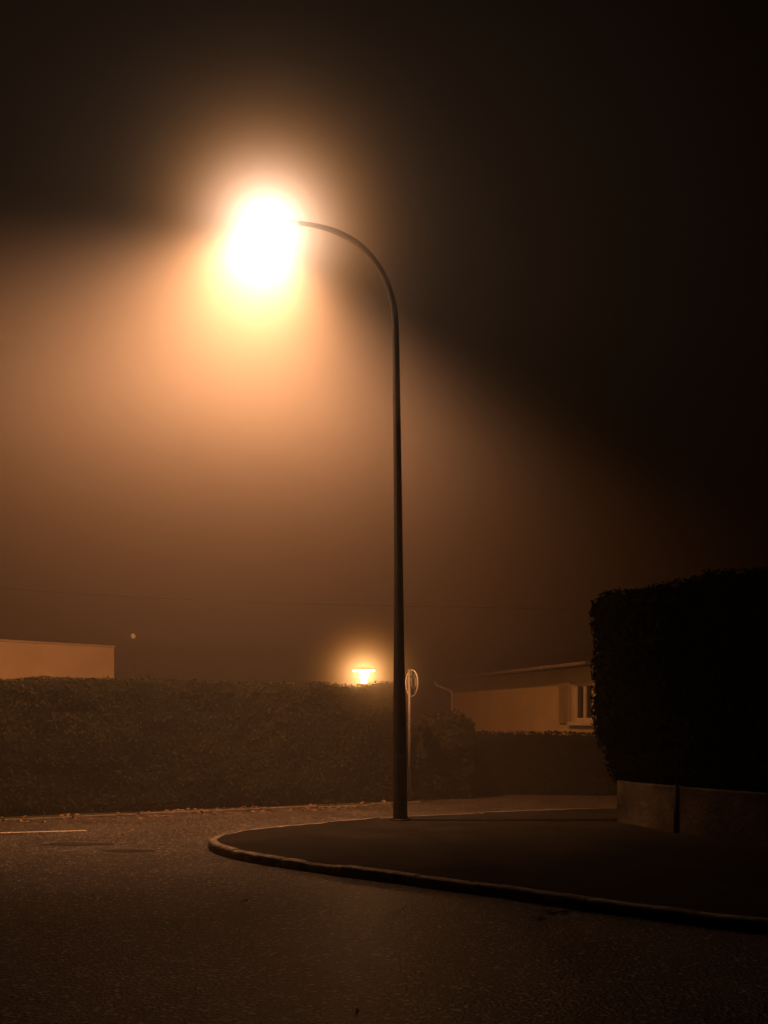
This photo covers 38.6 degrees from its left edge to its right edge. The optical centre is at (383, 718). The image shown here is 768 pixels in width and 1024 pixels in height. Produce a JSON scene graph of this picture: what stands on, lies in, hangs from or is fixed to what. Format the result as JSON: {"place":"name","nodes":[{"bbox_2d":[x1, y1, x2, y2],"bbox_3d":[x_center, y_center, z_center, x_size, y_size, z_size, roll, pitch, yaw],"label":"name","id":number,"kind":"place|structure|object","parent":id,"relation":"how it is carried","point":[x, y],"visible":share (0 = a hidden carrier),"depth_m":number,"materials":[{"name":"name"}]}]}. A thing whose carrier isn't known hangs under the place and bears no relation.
{"place":"outdoors","nodes":[
{"label":"outdoors","id":0,"kind":"place"},
{"bbox_2d":[0,642,113,680],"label":"walls","id":1,"kind":"structure","parent":0,"point":[20,660],"depth_m":25.80,"materials":[{"name":"beige paint"}]},
{"bbox_2d":[0,639,114,647],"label":"parapet coping","id":2,"kind":"object","parent":1,"relation":"on","point":[55,643],"visible":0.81,"depth_m":25.84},
{"bbox_2d":[133,639,133,679],"bbox_3d":[-8.224,-0.639,36.000,0.170,4.278,0.166,0,0,0],"label":"distant lamp","id":3,"kind":"object","parent":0,"point":[133,659],"visible":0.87,"depth_m":35.99,"materials":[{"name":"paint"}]},
{"bbox_2d":[5,588,566,608],"bbox_3d":[-9.000,-3.500,24.000,26.000,2.205,0.004,0,0,0],"label":"overhead cable","id":4,"kind":"object","parent":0,"point":[293,603],"visible":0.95,"depth_m":24.00,"materials":[{"name":"rubber"}]},
{"bbox_2d":[1,722,607,820],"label":"ground","id":5,"kind":"structure","parent":0,"point":[424,800],"depth_m":21.41,"materials":[{"name":"soil"}]},
{"bbox_2d":[0,675,392,816],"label":"hedge","id":6,"kind":"object","parent":5,"relation":"on","point":[78,745],"visible":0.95,"depth_m":17.70,"materials":[{"name":"green plant"}]},
{"bbox_2d":[0,801,392,818],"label":"grass verge","id":7,"kind":"object","parent":5,"relation":"on","point":[332,804],"depth_m":17.52,"materials":[{"name":"plant"}]},
{"bbox_2d":[405,669,418,801],"bbox_3d":[0.465,0.320,19.308,0.090,2.360,0.483,0,0,-26],"label":"traffic sign","id":8,"kind":"object","parent":5,"relation":"on","point":[412,683],"visible":0.96,"depth_m":19.28,"materials":[{"name":"metal"}]},
{"bbox_2d":[407,709,484,799],"bbox_3d":[1.093,0.704,20.630,1.492,1.758,1.074,0,0,-15],"label":"shrub","id":9,"kind":"object","parent":5,"relation":"on","point":[447,753],"visible":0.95,"depth_m":20.31,"materials":[{"name":"green plant"}]},
{"bbox_2d":[432,661,596,735],"bbox_3d":[6.443,0.108,27.509,7.840,2.884,10.131,0,0,-15],"label":"bungalow","id":10,"kind":"object","parent":5,"relation":"on","point":[552,698],"visible":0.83,"depth_m":25.48,"materials":[{"name":"beige paint"}]},
{"bbox_2d":[475,730,616,795],"bbox_3d":[3.881,0.889,21.794,5.289,1.336,0.994,0,0,11],"label":"hedge","id":11,"kind":"object","parent":5,"relation":"on","point":[538,763],"visible":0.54,"depth_m":21.57,"materials":[{"name":"green plant"}]},
{"bbox_2d":[353,665,374,684],"bbox_3d":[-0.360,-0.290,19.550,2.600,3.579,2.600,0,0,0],"label":"garden lantern","id":12,"kind":"object","parent":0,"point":[363,667],"visible":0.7,"depth_m":19.45,"materials":[{"name":"paint"}]},
{"bbox_2d":[0,796,767,1023],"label":"road","id":13,"kind":"structure","parent":0,"point":[139,938],"depth_m":7.22,"materials":[{"name":"grey asphalt"}]},
{"bbox_2d":[0,830,85,832],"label":"road marking","id":14,"kind":"object","parent":13,"relation":"on","point":[42,831],"visible":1,"depth_m":14.52,"materials":[{"name":"paint"}]},
{"bbox_2d":[42,843,110,845],"bbox_3d":[-3.634,1.496,13.061,0.877,0.001,0.320,0,0,0],"label":"asphalt patch","id":15,"kind":"object","parent":13,"relation":"on","point":[73,844],"visible":1,"depth_m":13.02,"materials":[{"name":"grey asphalt"}]},
{"bbox_2d":[99,849,154,851],"bbox_3d":[-2.905,1.496,12.419,0.646,0.001,0.287,0,0,0],"label":"asphalt patch","id":16,"kind":"object","parent":13,"relation":"on","point":[126,850],"visible":1,"depth_m":12.43,"materials":[{"name":"grey asphalt"}]},
{"bbox_2d":[0,801,420,821],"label":"verge kerb","id":17,"kind":"structure","parent":13,"relation":"on","point":[195,811],"depth_m":17.30,"materials":[{"name":"concrete"}]},
{"bbox_2d":[0,800,736,1017],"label":"fallen leaves","id":18,"kind":"object","parent":13,"relation":"on","point":[382,801],"visible":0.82,"depth_m":16.76,"materials":[{"name":"brown plant"}]},
{"bbox_2d":[208,808,767,934],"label":"kerb","id":19,"kind":"structure","parent":13,"relation":"on","point":[749,924],"depth_m":9.15,"materials":[{"name":"concrete"}]},
{"bbox_2d":[0,0,767,721],"label":"sky","id":20,"kind":"structure","parent":0,"point":[562,205],"materials":[{"name":"black"}]},
{"bbox_2d":[217,808,767,917],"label":"pavement","id":21,"kind":"structure","parent":0,"point":[599,853],"depth_m":11.45,"materials":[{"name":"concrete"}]},
{"bbox_2d":[242,213,410,820],"bbox_3d":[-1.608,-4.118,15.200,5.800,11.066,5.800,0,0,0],"label":"street lamp","id":22,"kind":"object","parent":21,"relation":"on","point":[399,761],"visible":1,"depth_m":15.15,"materials":[{"name":"metal"}]},
{"bbox_2d":[397,756,403,783],"bbox_3d":[0.226,0.710,15.105,0.090,0.380,0.020,0,0,0],"label":"access door","id":23,"kind":"structure","parent":22,"relation":"in","point":[400,759],"depth_m":15.09,"materials":[{"name":"paint"}]},
{"bbox_2d":[674,785,678,832],"bbox_3d":[3.590,1.125,13.490,0.060,0.610,0.060,0,0,0],"label":"metal post","id":24,"kind":"object","parent":21,"relation":"on","point":[676,808],"visible":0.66,"depth_m":13.46,"materials":[{"name":"metal"}]},
{"bbox_2d":[617,781,767,843],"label":"garden wall","id":25,"kind":"structure","parent":21,"relation":"on","point":[729,814],"depth_m":13.18,"materials":[{"name":"concrete"}]},
{"bbox_2d":[588,567,767,792],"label":"tall hedge","id":26,"kind":"object","parent":25,"relation":"on","point":[679,675],"visible":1,"depth_m":13.57,"materials":[{"name":"green plant"}]}
]}

